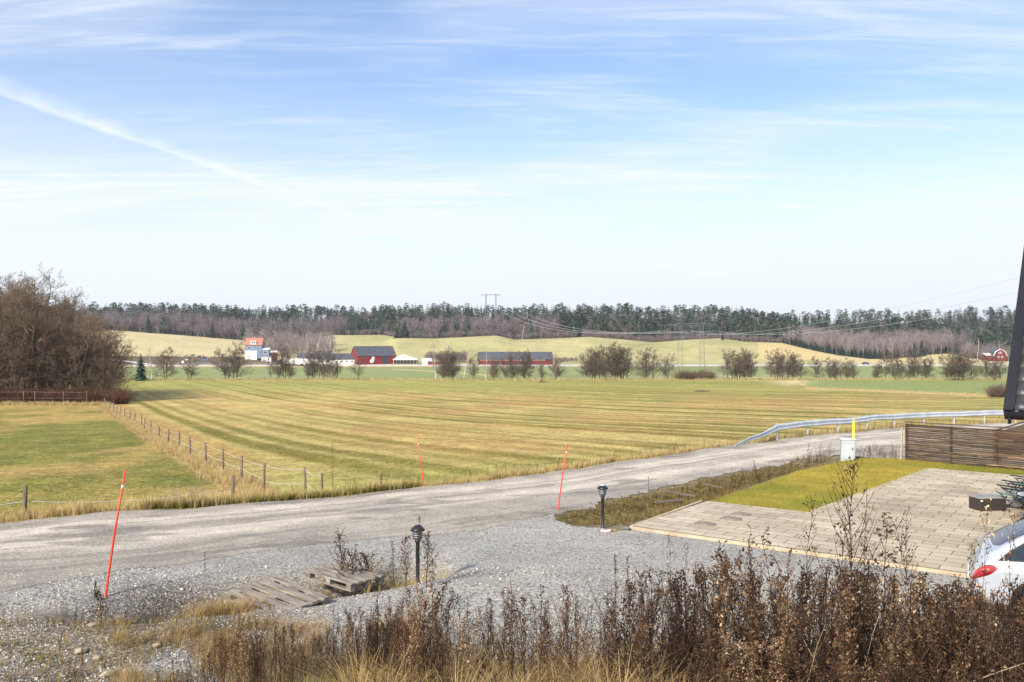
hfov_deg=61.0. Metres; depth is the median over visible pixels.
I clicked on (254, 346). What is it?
farmhouse
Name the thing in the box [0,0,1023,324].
sky
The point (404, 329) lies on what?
spruce tree
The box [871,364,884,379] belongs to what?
alder tree
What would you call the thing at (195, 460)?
tall dry grass
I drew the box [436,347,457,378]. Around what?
alder tree
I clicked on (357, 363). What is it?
alder tree
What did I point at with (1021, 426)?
plank fence
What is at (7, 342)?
bare tree
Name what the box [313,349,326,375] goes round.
alder tree
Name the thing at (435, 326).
bare forest
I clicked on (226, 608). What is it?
ditch end grass
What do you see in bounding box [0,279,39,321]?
bare tree
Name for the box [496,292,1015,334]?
power line
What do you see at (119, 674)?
bank grass
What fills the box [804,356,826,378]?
alder tree
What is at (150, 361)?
birch tree
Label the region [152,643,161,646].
rock
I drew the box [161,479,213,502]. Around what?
bare shrub
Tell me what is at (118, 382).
bare tree
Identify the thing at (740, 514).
manhole cover
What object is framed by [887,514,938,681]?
tall weed
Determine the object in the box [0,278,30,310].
bare tree
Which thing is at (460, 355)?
brown bushes
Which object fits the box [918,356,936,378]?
alder tree
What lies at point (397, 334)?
spruce tree
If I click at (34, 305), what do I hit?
bare tree
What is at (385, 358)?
door
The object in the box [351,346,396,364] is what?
red barn
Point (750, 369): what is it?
alder tree
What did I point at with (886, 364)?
alder tree
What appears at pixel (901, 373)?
alder tree
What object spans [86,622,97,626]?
rock
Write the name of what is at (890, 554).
tall weed
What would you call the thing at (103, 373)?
bare tree
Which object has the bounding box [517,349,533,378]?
alder tree
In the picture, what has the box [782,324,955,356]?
birch thicket
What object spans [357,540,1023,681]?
dry weeds
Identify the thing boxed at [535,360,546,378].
alder tree
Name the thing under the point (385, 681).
green bank grass
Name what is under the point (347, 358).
white barn
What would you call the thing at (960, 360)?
alder tree
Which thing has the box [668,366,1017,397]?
creek bushes
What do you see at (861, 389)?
field margin grass
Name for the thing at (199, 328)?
bare woodland
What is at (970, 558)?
tall weed
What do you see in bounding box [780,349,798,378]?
alder tree
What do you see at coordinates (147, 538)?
road
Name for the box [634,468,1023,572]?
paved yard
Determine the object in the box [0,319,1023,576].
ground
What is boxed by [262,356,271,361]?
white cabin
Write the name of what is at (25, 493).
wire fence
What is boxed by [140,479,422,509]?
green verge grass
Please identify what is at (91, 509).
verge grass
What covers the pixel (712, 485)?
loose board
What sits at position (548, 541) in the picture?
gravel drive
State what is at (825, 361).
alder tree
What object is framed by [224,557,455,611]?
dry grass
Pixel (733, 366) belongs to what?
alder tree
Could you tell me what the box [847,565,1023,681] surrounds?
dry weeds
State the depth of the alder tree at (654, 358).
276.27 m
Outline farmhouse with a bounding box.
[245,337,264,359]
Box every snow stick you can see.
[104,470,125,596]
[417,437,423,486]
[557,444,567,508]
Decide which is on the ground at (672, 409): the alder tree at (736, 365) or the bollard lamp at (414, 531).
the alder tree at (736, 365)
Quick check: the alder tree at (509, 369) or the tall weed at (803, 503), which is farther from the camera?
the alder tree at (509, 369)
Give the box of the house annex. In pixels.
[262,348,270,355]
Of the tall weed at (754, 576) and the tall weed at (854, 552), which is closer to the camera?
the tall weed at (854, 552)
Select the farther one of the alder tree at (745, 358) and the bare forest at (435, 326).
the bare forest at (435, 326)
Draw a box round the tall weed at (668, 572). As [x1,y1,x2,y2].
[665,535,675,646]
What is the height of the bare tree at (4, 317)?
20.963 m
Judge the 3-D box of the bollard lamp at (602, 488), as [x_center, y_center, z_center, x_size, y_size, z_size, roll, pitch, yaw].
[2.180,4.080,20.900,0.270,1.260,0.270,0,0,0]
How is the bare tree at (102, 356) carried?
on the ground at (672, 409)
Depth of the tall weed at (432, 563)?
13.62 m
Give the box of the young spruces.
[783,335,882,358]
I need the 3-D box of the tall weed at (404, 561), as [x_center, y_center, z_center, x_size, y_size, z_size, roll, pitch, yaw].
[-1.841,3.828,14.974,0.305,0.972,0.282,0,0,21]
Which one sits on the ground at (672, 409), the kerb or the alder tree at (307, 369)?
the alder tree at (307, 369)
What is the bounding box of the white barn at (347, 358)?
[297,353,354,364]
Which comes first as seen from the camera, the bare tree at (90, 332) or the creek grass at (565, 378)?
the bare tree at (90, 332)
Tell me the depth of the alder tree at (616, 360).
270.04 m
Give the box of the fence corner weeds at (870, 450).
[856,443,945,457]
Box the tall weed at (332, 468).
[330,444,335,484]
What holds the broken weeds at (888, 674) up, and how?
on the gravel drive
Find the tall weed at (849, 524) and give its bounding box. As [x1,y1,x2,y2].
[805,447,892,677]
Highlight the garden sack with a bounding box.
[1010,498,1023,507]
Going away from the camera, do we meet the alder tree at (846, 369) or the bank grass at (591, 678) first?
the bank grass at (591, 678)
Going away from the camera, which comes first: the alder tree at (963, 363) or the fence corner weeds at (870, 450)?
the fence corner weeds at (870, 450)
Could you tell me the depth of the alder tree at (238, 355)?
272.31 m
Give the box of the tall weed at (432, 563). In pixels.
[427,558,440,603]
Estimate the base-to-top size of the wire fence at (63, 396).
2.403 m
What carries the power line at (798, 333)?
hanging from the distant pylon at (486, 301)
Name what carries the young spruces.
on the ground at (672, 409)
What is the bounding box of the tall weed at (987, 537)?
[974,497,995,669]
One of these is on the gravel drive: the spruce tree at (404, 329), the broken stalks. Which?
the broken stalks
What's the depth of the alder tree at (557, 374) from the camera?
270.65 m
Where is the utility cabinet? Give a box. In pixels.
[839,438,855,461]
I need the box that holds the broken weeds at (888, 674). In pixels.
[347,622,1023,681]
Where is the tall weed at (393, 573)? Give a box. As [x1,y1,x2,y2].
[386,538,398,587]
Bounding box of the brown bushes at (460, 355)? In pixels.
[423,350,577,362]
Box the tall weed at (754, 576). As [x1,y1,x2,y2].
[743,524,779,649]
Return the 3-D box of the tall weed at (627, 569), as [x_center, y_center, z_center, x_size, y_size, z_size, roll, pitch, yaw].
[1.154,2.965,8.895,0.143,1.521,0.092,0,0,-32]
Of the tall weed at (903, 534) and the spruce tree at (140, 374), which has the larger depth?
the spruce tree at (140, 374)
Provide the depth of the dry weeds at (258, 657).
9.66 m
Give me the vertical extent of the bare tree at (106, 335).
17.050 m
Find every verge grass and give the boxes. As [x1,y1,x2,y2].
[0,418,1022,522]
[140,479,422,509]
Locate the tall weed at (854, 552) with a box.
[832,483,881,679]
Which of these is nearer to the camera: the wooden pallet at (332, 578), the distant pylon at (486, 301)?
the wooden pallet at (332, 578)
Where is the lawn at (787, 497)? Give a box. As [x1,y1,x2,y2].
[712,458,1023,511]
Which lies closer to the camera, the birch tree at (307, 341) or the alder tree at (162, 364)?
the alder tree at (162, 364)
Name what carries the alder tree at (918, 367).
on the ground at (672, 409)
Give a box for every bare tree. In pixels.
[0,262,65,386]
[0,275,69,316]
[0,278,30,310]
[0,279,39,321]
[0,284,70,387]
[0,289,67,388]
[0,289,76,389]
[0,291,94,390]
[0,296,70,389]
[0,297,100,387]
[0,299,31,388]
[0,306,82,392]
[0,308,129,390]
[0,319,111,389]
[2,319,73,390]
[6,271,67,388]
[6,282,79,384]
[27,267,87,341]
[34,292,92,387]
[34,299,106,386]
[39,297,108,387]
[39,310,123,390]
[42,294,95,380]
[43,302,113,379]
[44,323,128,389]
[47,334,138,390]
[51,289,91,388]
[51,333,140,387]
[54,307,136,382]
[61,340,109,387]
[76,330,136,387]
[77,355,126,391]
[94,372,132,393]
[98,365,127,391]
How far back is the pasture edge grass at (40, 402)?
127.96 m
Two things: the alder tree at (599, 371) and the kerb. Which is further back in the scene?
the alder tree at (599, 371)
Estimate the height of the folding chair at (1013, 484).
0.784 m
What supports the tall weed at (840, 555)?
on the ground at (672, 409)
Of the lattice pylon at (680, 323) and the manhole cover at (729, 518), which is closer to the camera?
the manhole cover at (729, 518)
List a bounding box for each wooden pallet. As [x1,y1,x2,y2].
[226,576,328,609]
[306,562,384,591]
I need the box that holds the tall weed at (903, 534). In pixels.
[898,506,913,670]
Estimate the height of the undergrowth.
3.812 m
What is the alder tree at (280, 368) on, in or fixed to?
on the ground at (672, 409)
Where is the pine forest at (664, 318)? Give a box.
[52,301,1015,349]
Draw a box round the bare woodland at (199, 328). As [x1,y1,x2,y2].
[74,316,323,338]
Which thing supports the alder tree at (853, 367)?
on the ground at (672, 409)
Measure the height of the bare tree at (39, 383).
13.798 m
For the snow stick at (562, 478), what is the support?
on the ground at (672, 409)
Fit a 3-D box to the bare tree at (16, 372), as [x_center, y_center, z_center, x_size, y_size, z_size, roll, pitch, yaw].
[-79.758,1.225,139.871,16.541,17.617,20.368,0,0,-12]
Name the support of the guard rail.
on the ground at (672, 409)
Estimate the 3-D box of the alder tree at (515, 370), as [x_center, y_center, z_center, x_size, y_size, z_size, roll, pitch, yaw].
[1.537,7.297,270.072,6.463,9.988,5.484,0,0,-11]
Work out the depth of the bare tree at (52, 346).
138.48 m
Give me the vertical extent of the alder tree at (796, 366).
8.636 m
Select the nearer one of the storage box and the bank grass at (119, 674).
the bank grass at (119, 674)
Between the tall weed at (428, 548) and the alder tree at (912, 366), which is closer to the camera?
the tall weed at (428, 548)
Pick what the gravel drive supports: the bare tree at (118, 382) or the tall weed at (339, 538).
the tall weed at (339, 538)
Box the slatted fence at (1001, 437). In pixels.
[900,421,1023,469]
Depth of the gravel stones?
13.90 m
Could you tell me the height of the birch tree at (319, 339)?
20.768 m
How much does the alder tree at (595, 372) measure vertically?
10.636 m
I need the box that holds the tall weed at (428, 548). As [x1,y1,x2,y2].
[419,530,439,587]
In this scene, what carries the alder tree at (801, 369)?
on the ground at (672, 409)
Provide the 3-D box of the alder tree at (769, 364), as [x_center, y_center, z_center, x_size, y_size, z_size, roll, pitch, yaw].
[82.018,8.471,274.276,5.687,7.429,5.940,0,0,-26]
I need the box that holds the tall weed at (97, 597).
[90,590,112,621]
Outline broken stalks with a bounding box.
[184,572,1023,681]
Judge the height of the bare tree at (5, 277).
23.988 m
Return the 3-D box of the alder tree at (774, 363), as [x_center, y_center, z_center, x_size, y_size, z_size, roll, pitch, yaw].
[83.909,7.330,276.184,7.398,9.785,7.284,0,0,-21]
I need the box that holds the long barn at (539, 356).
[477,352,552,364]
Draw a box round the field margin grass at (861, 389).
[801,382,986,395]
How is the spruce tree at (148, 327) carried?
on the ground at (672, 409)
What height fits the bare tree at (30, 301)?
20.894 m
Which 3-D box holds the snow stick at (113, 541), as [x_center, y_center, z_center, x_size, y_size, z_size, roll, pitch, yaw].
[-6.640,3.343,14.500,0.407,2.376,0.045,0,0,0]
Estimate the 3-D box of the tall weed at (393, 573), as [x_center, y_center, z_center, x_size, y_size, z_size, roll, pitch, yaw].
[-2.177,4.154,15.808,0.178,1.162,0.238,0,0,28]
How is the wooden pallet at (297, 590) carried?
on the gravel drive
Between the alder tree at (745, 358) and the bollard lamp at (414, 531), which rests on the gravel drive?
the bollard lamp at (414, 531)
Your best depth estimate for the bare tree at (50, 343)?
140.08 m
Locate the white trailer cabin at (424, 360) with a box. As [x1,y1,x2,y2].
[422,358,431,363]
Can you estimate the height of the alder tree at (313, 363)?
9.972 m
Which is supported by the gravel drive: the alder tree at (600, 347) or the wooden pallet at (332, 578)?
the wooden pallet at (332, 578)
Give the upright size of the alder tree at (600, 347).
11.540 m
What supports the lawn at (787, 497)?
on the ground at (672, 409)
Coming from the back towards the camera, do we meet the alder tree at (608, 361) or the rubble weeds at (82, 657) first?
the alder tree at (608, 361)
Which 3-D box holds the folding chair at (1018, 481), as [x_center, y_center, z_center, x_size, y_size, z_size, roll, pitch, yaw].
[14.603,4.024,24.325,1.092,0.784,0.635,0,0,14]
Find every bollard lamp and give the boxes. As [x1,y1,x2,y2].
[410,525,424,583]
[597,484,607,527]
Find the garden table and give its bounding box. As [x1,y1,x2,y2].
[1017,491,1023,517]
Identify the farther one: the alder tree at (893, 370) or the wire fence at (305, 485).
the alder tree at (893, 370)
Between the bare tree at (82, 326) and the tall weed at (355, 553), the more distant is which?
the bare tree at (82, 326)
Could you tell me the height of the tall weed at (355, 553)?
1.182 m
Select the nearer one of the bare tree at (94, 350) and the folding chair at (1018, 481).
the folding chair at (1018, 481)
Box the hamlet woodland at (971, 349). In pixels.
[957,341,1010,360]
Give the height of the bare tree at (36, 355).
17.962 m
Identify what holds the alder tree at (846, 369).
on the ground at (672, 409)
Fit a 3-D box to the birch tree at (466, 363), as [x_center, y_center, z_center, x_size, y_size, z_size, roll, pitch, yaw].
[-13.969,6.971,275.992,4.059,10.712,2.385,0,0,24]
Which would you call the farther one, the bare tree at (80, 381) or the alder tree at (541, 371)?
the alder tree at (541, 371)
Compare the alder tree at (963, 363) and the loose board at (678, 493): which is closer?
the loose board at (678, 493)
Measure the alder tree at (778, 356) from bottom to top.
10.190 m
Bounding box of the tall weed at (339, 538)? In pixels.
[328,527,351,596]
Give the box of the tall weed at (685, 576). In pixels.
[679,543,691,654]
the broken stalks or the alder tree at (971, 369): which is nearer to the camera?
the broken stalks
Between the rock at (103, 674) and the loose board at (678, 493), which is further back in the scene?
the loose board at (678, 493)
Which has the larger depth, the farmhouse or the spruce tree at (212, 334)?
the spruce tree at (212, 334)
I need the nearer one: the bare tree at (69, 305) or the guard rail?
the guard rail
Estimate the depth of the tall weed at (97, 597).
13.59 m
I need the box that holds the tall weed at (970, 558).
[948,534,981,678]
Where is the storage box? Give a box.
[968,494,1006,510]
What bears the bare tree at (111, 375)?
on the ground at (672, 409)
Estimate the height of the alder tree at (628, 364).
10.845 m
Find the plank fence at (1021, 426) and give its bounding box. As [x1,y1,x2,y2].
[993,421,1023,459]
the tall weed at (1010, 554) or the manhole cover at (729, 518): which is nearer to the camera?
the tall weed at (1010, 554)
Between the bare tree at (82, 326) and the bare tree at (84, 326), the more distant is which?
the bare tree at (82, 326)
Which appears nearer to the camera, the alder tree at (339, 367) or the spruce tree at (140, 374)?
the spruce tree at (140, 374)
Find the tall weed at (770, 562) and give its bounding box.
[738,525,807,664]
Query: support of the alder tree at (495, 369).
on the ground at (672, 409)
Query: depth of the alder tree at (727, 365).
270.54 m
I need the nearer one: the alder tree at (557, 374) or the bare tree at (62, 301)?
the bare tree at (62, 301)
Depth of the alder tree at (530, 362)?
271.85 m
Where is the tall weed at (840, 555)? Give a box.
[805,509,863,679]
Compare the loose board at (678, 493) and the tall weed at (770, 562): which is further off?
the loose board at (678, 493)
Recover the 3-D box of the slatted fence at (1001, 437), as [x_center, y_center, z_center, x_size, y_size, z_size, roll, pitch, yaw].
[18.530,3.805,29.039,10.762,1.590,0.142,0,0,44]
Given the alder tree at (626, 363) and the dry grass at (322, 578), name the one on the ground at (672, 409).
the alder tree at (626, 363)
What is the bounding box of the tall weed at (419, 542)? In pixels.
[414,517,421,570]
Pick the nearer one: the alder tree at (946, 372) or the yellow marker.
the yellow marker
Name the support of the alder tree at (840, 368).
on the ground at (672, 409)
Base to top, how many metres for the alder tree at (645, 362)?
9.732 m
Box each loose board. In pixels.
[654,499,683,502]
[662,490,695,496]
[702,483,723,487]
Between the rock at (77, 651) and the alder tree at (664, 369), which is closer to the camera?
the rock at (77, 651)
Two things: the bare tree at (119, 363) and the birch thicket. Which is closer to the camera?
the bare tree at (119, 363)
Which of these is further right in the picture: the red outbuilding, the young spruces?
the red outbuilding
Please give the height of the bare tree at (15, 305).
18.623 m
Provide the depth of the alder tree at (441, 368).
275.87 m
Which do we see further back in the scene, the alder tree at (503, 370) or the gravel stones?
the alder tree at (503, 370)
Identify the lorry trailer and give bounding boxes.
[285,359,303,365]
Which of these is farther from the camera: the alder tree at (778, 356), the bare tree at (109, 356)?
the alder tree at (778, 356)
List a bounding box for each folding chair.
[995,484,1023,510]
[1000,480,1023,505]
[1010,474,1023,493]
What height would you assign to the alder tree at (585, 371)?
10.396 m
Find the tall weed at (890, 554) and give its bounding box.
[838,512,916,669]
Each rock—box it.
[74,646,89,653]
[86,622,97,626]
[92,655,101,659]
[98,669,113,676]
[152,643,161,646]
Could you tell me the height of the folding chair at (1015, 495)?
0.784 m
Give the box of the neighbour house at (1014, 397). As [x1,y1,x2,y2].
[1003,249,1023,423]
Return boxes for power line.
[487,277,1019,333]
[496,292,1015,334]
[502,299,1014,334]
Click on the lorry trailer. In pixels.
(299, 361)
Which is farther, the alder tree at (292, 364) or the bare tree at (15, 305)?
the alder tree at (292, 364)
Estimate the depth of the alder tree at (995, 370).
265.27 m
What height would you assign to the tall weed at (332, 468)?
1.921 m
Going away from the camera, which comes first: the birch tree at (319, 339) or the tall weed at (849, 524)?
the tall weed at (849, 524)
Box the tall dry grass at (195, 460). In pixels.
[97,402,340,498]
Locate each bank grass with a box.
[97,607,406,681]
[273,629,1009,681]
[287,671,603,681]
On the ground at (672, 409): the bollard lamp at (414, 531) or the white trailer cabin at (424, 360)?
the white trailer cabin at (424, 360)
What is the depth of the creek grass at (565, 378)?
265.40 m
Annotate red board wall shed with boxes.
[427,361,440,364]
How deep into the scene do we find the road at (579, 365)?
498.49 m
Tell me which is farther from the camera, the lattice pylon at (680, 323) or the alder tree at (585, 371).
the lattice pylon at (680, 323)
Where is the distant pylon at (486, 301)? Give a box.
[483,294,499,316]
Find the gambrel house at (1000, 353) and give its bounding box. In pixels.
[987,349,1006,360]
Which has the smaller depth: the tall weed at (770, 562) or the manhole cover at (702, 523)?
the tall weed at (770, 562)
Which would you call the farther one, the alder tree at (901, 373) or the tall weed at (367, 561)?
the alder tree at (901, 373)
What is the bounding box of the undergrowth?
[0,380,138,403]
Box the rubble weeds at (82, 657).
[0,595,207,681]
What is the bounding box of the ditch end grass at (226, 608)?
[153,588,278,624]
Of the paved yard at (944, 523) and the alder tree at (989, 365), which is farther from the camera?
the alder tree at (989, 365)
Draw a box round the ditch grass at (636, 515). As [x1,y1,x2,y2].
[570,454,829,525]
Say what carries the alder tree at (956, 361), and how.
on the ground at (672, 409)
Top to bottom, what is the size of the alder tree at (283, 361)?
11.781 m
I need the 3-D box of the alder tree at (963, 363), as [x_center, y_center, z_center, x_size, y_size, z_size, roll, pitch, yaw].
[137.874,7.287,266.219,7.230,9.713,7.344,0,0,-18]
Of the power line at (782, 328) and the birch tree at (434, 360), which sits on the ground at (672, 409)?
the birch tree at (434, 360)
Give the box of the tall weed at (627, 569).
[619,556,629,647]
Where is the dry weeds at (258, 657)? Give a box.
[142,596,429,681]
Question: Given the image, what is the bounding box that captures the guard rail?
[734,410,1015,445]
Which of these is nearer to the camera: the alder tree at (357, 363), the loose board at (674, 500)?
the loose board at (674, 500)
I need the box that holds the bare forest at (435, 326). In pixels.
[59,304,1022,355]
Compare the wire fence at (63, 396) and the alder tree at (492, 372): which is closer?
the wire fence at (63, 396)
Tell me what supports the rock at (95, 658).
on the gravel drive
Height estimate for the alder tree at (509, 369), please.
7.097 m
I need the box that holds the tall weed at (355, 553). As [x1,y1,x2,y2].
[327,544,379,595]
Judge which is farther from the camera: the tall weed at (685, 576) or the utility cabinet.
the utility cabinet
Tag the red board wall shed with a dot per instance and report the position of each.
(433, 362)
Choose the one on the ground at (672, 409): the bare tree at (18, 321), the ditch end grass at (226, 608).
the bare tree at (18, 321)
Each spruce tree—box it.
[132,353,148,380]
[144,314,152,332]
[208,324,215,337]
[394,329,399,337]
[400,320,409,337]
[917,340,924,356]
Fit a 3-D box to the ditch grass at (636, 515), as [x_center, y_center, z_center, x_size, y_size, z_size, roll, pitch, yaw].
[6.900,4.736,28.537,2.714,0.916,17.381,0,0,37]
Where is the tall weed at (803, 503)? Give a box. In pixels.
[787,491,821,681]
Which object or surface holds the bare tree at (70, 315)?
on the ground at (672, 409)
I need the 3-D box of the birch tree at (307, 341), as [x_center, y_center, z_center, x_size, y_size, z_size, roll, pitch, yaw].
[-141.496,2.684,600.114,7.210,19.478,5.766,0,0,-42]
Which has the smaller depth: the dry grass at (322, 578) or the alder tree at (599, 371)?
the dry grass at (322, 578)
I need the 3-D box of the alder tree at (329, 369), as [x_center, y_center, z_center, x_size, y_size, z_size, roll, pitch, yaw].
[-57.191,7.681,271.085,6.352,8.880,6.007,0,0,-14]
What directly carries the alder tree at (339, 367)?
on the ground at (672, 409)
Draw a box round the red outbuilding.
[981,353,990,360]
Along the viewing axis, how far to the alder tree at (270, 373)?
272.93 m
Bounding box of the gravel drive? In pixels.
[0,513,1022,681]
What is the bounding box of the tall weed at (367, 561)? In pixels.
[356,550,392,592]
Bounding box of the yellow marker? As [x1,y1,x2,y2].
[853,419,854,437]
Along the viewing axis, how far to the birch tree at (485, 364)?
275.77 m
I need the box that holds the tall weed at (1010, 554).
[995,509,1021,665]
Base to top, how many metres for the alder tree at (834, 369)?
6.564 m
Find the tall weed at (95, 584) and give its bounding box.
[91,581,96,602]
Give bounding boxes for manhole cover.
[694,521,715,525]
[720,516,741,520]
[731,512,750,515]
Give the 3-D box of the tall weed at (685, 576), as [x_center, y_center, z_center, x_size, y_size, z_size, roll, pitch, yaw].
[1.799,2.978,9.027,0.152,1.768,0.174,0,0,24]
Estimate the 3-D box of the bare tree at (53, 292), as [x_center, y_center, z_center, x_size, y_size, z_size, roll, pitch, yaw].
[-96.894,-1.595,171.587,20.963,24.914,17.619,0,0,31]
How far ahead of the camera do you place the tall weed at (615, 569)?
8.78 m
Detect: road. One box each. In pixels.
[0,423,1023,591]
[126,364,1008,365]
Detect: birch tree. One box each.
[145,346,156,377]
[303,333,312,350]
[314,329,323,349]
[429,343,440,377]
[462,346,471,378]
[481,352,488,378]
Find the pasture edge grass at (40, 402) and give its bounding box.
[0,400,109,405]
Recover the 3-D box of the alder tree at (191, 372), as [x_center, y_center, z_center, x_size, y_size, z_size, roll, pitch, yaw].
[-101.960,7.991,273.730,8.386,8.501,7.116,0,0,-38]
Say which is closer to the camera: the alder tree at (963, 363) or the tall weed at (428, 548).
the tall weed at (428, 548)
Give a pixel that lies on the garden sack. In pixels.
(1017, 503)
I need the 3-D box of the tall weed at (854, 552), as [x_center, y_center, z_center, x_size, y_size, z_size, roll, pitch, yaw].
[3.068,2.484,7.729,0.442,2.443,0.393,0,0,-26]
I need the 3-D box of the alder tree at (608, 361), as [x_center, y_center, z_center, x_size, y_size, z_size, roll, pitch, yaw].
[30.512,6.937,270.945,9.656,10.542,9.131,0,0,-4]
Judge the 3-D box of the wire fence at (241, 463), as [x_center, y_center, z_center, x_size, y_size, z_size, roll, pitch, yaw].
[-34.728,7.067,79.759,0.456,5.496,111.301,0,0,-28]
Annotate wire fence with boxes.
[1,476,234,516]
[23,391,86,402]
[104,398,265,491]
[264,463,322,490]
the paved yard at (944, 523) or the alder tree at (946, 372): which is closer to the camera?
the paved yard at (944, 523)
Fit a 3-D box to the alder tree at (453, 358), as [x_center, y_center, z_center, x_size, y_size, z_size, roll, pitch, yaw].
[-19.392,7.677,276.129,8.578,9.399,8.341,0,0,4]
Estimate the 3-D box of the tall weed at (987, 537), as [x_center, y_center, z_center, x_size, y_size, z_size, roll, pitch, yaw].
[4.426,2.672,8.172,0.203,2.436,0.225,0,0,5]
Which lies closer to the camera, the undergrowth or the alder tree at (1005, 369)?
the undergrowth
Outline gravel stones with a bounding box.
[0,565,1022,681]
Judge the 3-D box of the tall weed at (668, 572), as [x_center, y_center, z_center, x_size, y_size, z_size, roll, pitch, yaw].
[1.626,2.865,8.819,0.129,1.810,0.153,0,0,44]
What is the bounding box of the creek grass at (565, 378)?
[120,376,1006,380]
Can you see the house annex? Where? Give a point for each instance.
(266, 351)
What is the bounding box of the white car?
[968,519,1023,626]
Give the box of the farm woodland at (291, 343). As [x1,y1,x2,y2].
[239,326,336,357]
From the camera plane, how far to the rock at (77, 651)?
11.32 m
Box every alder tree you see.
[145,346,181,378]
[179,353,201,378]
[208,341,251,378]
[222,349,254,377]
[266,360,275,376]
[267,349,286,377]
[273,343,296,378]
[281,354,297,377]
[301,356,313,378]
[303,349,320,377]
[313,344,336,377]
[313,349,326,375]
[319,352,336,376]
[331,349,343,378]
[347,356,367,378]
[433,350,454,378]
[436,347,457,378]
[438,351,460,378]
[466,352,481,379]
[484,357,498,379]
[491,360,501,376]
[498,350,514,378]
[505,361,516,378]
[508,350,524,377]
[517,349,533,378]
[522,352,538,378]
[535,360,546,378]
[545,354,566,378]
[574,347,603,379]
[577,350,598,378]
[584,347,607,378]
[592,346,615,378]
[597,347,621,378]
[602,341,628,378]
[607,344,633,377]
[618,347,636,376]
[629,349,657,377]
[639,347,665,377]
[658,354,676,378]
[717,352,735,377]
[720,347,744,378]
[722,351,745,378]
[736,347,755,376]
[737,350,757,378]
[761,350,784,377]
[763,357,776,377]
[765,348,790,378]
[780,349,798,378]
[783,353,809,377]
[797,360,806,378]
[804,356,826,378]
[822,356,835,378]
[824,359,842,378]
[834,359,848,377]
[841,357,857,376]
[849,360,860,378]
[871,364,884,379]
[877,351,896,378]
[883,353,903,379]
[893,359,908,378]
[902,356,923,377]
[903,348,928,378]
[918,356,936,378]
[935,348,959,378]
[944,352,968,379]
[946,348,972,379]
[955,350,973,378]
[959,353,980,379]
[977,350,997,379]
[988,360,1006,379]
[990,356,1007,378]
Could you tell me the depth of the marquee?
532.62 m
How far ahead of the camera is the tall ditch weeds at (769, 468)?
31.37 m
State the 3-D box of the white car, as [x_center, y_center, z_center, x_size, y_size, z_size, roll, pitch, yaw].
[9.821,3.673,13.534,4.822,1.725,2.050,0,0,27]
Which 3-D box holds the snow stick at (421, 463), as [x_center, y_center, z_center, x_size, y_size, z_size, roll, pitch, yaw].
[-2.947,4.061,28.200,0.251,1.873,0.031,0,0,0]
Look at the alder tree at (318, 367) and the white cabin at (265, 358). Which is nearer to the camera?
the alder tree at (318, 367)
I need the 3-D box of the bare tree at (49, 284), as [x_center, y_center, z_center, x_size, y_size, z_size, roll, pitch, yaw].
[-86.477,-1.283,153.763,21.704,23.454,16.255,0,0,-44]
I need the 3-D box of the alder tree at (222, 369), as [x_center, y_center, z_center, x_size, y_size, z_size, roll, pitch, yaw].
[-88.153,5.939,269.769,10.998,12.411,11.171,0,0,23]
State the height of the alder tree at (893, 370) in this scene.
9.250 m
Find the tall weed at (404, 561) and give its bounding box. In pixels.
[398,534,412,588]
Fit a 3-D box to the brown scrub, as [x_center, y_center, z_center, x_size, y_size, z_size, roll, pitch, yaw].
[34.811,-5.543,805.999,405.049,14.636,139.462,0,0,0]
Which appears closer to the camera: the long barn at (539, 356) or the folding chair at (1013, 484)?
the folding chair at (1013, 484)
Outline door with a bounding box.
[383,356,387,363]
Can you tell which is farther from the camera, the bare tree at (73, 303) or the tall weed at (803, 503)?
the bare tree at (73, 303)
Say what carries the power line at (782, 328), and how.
hanging from the distant pylon at (486, 301)
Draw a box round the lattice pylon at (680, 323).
[665,317,717,371]
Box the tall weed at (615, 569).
[612,554,620,652]
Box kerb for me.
[630,500,967,577]
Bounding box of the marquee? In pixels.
[393,354,418,363]
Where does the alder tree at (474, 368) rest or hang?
on the ground at (672, 409)
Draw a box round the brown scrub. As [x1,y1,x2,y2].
[345,329,784,342]
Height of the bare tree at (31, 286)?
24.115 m
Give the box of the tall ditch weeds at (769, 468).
[703,445,831,493]

